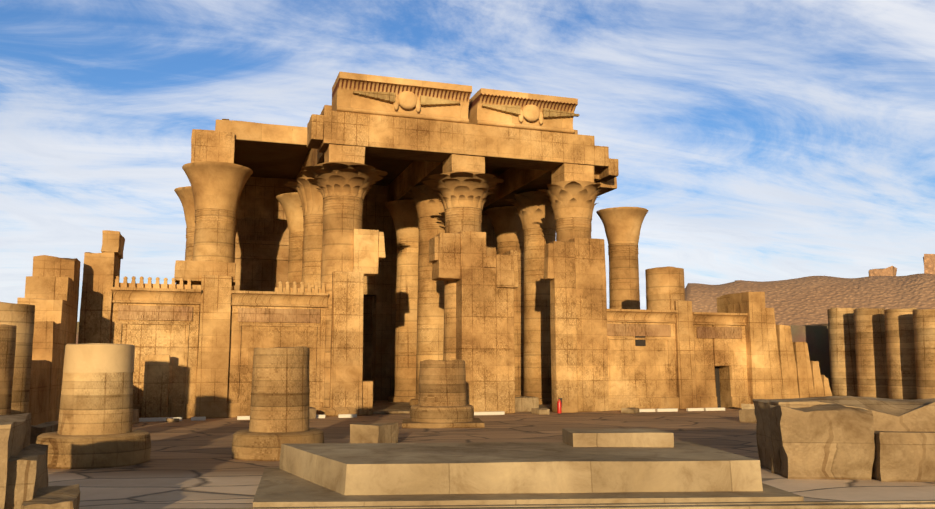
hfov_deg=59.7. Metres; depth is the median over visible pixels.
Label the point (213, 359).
pier
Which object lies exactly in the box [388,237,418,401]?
column
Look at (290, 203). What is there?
column capital
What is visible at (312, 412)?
stone block
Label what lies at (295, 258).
column
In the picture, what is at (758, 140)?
sky
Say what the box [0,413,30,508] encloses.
block
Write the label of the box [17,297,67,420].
court wall
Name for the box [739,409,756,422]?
stone block
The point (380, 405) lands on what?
hall floor
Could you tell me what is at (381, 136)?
architrave
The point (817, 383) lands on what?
ruined wall
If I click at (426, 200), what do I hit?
column capital
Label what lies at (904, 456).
block
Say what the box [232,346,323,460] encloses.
stump
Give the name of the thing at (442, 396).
stump
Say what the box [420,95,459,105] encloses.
sun disc wing
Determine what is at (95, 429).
stump
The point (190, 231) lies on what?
column
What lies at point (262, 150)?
roof slab
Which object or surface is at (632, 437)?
stone slab
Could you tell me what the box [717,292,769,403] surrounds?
ruined wall
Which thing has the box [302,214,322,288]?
column
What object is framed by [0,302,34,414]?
stump
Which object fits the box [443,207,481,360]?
column
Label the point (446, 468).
altar platform
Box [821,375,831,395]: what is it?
ruined wall
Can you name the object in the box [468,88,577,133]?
cornice
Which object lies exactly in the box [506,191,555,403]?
column
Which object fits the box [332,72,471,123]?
cornice
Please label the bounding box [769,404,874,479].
block end
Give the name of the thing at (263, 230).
hall back wall frieze
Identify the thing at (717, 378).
screen door
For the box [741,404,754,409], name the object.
stone block
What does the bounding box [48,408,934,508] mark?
forecourt paving
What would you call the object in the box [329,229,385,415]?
jamb
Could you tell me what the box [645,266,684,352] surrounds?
column stump
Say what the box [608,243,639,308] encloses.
column
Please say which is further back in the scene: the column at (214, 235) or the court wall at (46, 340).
the column at (214, 235)
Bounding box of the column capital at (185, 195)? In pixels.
[174,186,194,226]
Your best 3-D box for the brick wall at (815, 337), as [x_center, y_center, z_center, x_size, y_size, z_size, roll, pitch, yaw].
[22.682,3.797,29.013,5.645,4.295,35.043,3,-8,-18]
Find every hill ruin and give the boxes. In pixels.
[868,266,896,275]
[923,254,934,273]
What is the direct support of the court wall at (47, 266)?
on the forecourt paving
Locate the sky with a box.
[0,0,934,321]
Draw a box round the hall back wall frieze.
[235,219,288,241]
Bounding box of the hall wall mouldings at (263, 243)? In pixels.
[235,217,288,260]
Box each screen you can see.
[109,276,200,418]
[227,281,327,417]
[607,309,678,410]
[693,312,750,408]
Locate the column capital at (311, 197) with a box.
[284,176,322,217]
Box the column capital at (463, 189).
[423,171,503,210]
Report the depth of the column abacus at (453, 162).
35.23 m
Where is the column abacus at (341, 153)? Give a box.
[324,144,364,163]
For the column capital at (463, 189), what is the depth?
34.88 m
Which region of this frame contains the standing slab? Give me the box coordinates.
[142,355,169,417]
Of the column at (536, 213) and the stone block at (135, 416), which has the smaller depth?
the stone block at (135, 416)
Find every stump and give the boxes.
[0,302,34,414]
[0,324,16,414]
[36,343,150,468]
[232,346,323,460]
[402,359,484,427]
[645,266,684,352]
[827,308,857,396]
[853,308,888,398]
[884,308,916,399]
[912,309,934,398]
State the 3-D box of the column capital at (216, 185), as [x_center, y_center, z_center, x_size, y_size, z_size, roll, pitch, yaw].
[-11.636,-2.966,37.817,3.165,2.050,3.167,3,-8,-18]
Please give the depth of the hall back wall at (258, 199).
46.32 m
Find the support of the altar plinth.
on the forecourt paving
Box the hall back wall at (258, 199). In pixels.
[234,177,496,399]
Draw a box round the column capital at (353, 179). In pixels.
[301,162,387,200]
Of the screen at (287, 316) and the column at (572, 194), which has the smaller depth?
the screen at (287, 316)
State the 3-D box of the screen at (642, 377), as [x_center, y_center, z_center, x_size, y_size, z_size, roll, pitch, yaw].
[7.624,4.792,37.056,3.830,4.487,1.348,3,-8,-18]
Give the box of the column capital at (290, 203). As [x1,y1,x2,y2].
[276,192,303,232]
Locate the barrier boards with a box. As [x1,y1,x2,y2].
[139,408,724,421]
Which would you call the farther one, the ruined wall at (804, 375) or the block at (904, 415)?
the ruined wall at (804, 375)
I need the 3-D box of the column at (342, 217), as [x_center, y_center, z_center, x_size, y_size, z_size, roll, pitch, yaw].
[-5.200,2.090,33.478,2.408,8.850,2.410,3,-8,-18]
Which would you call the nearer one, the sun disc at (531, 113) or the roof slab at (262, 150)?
the sun disc at (531, 113)
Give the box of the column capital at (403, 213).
[385,200,418,238]
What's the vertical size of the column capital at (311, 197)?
1.840 m
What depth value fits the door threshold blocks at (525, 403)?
34.89 m
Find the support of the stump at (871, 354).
on the forecourt paving
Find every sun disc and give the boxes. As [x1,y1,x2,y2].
[393,91,420,112]
[519,105,543,123]
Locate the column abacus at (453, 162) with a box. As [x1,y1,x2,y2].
[443,154,484,172]
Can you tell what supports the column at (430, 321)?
on the hall floor
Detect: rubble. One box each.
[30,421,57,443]
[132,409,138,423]
[166,418,178,421]
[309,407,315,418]
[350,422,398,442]
[531,408,549,414]
[621,407,639,413]
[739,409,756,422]
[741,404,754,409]
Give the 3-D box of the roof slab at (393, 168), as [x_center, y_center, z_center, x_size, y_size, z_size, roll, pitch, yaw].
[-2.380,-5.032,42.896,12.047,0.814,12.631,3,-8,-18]
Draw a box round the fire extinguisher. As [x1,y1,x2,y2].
[557,398,561,412]
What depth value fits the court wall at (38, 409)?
23.29 m
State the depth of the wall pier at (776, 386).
38.55 m
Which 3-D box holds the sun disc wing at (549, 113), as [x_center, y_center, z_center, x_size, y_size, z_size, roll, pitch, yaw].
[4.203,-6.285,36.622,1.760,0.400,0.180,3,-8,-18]
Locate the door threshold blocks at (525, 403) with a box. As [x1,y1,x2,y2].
[373,396,538,413]
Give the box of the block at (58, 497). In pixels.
[21,484,79,508]
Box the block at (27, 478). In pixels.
[4,444,48,508]
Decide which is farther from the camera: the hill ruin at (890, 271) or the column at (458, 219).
the hill ruin at (890, 271)
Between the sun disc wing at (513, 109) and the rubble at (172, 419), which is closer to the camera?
the rubble at (172, 419)
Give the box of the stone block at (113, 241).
[101,230,124,258]
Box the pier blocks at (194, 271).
[174,260,235,285]
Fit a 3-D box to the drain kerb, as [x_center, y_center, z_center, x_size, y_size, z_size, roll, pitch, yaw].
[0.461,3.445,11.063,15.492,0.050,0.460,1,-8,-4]
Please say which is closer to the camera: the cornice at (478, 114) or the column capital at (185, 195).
the cornice at (478, 114)
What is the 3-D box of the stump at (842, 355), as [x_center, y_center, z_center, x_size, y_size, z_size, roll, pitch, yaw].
[18.658,5.054,40.242,1.480,4.823,1.480,3,-8,-18]
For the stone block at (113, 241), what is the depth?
30.29 m
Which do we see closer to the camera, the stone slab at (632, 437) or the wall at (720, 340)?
the stone slab at (632, 437)
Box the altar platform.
[279,441,762,494]
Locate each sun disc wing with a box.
[353,91,394,102]
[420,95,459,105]
[482,104,520,114]
[542,108,579,117]
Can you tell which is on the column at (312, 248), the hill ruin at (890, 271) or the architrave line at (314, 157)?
the architrave line at (314, 157)
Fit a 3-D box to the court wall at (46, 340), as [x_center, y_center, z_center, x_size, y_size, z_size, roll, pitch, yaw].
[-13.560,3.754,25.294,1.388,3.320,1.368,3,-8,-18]
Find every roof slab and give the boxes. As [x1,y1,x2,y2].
[215,119,309,178]
[296,105,577,185]
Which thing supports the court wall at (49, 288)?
on the forecourt paving
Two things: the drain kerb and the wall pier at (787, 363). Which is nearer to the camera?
the drain kerb
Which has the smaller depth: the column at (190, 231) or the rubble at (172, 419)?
the rubble at (172, 419)
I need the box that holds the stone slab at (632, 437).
[562,428,673,446]
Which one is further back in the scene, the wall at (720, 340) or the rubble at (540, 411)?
the wall at (720, 340)
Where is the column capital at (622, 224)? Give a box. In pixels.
[596,207,647,245]
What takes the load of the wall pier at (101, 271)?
on the forecourt paving
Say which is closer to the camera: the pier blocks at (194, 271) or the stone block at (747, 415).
the stone block at (747, 415)
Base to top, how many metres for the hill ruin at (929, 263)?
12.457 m
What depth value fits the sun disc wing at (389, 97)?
34.05 m
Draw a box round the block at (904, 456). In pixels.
[871,431,934,481]
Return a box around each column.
[185,226,194,260]
[193,209,236,362]
[288,231,303,287]
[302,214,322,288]
[317,196,362,415]
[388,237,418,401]
[409,216,444,404]
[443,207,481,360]
[485,206,523,396]
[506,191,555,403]
[538,163,607,410]
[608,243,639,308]
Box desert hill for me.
[685,273,934,324]
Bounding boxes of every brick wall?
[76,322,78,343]
[787,324,830,388]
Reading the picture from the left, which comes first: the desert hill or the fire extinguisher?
the fire extinguisher
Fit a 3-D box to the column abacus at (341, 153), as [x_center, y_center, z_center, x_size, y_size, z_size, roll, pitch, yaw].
[-5.203,-3.976,34.316,1.536,0.933,1.527,3,-8,-18]
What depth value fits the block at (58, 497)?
9.18 m
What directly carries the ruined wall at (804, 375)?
on the forecourt paving
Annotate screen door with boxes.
[715,366,720,407]
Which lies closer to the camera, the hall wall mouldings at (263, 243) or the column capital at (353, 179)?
the column capital at (353, 179)
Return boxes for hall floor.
[373,400,550,410]
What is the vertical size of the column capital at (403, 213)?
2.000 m
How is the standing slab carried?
on the forecourt paving
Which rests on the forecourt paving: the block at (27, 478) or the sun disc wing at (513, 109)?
the block at (27, 478)
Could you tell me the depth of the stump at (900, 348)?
35.82 m
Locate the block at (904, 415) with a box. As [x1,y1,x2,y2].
[752,396,934,471]
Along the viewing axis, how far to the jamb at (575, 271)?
35.11 m
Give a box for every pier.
[195,275,231,417]
[674,300,696,408]
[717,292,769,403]
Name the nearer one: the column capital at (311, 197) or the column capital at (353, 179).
the column capital at (353, 179)
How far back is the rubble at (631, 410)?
33.75 m
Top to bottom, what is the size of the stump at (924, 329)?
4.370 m
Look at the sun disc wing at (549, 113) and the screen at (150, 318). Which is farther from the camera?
the sun disc wing at (549, 113)
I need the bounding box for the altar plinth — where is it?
[253,467,803,507]
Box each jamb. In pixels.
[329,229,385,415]
[429,231,518,413]
[543,237,608,412]
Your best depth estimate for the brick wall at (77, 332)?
48.49 m
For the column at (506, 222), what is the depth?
46.34 m
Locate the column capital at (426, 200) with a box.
[405,184,444,218]
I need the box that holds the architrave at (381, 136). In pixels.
[307,110,618,181]
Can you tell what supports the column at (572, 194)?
on the forecourt paving
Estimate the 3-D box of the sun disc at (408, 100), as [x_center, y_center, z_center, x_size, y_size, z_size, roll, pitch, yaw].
[-2.542,-6.509,34.481,1.200,0.920,0.294,3,-8,-18]
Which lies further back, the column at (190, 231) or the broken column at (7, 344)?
the column at (190, 231)
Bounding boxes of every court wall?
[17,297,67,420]
[25,276,72,354]
[28,360,49,424]
[32,255,80,343]
[32,321,60,421]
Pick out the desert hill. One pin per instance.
(809, 300)
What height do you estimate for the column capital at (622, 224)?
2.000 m
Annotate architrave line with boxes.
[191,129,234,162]
[295,149,323,191]
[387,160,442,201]
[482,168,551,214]
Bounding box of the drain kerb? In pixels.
[177,500,934,508]
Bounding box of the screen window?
[635,336,645,345]
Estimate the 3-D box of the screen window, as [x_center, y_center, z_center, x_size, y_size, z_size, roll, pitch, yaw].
[7.756,3.760,36.998,0.500,0.800,0.430,3,-8,-18]
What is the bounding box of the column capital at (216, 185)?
[182,161,252,212]
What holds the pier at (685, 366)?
on the forecourt paving
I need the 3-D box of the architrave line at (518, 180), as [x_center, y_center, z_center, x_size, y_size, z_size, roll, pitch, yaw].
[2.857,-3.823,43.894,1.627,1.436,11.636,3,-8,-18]
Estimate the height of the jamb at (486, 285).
7.585 m

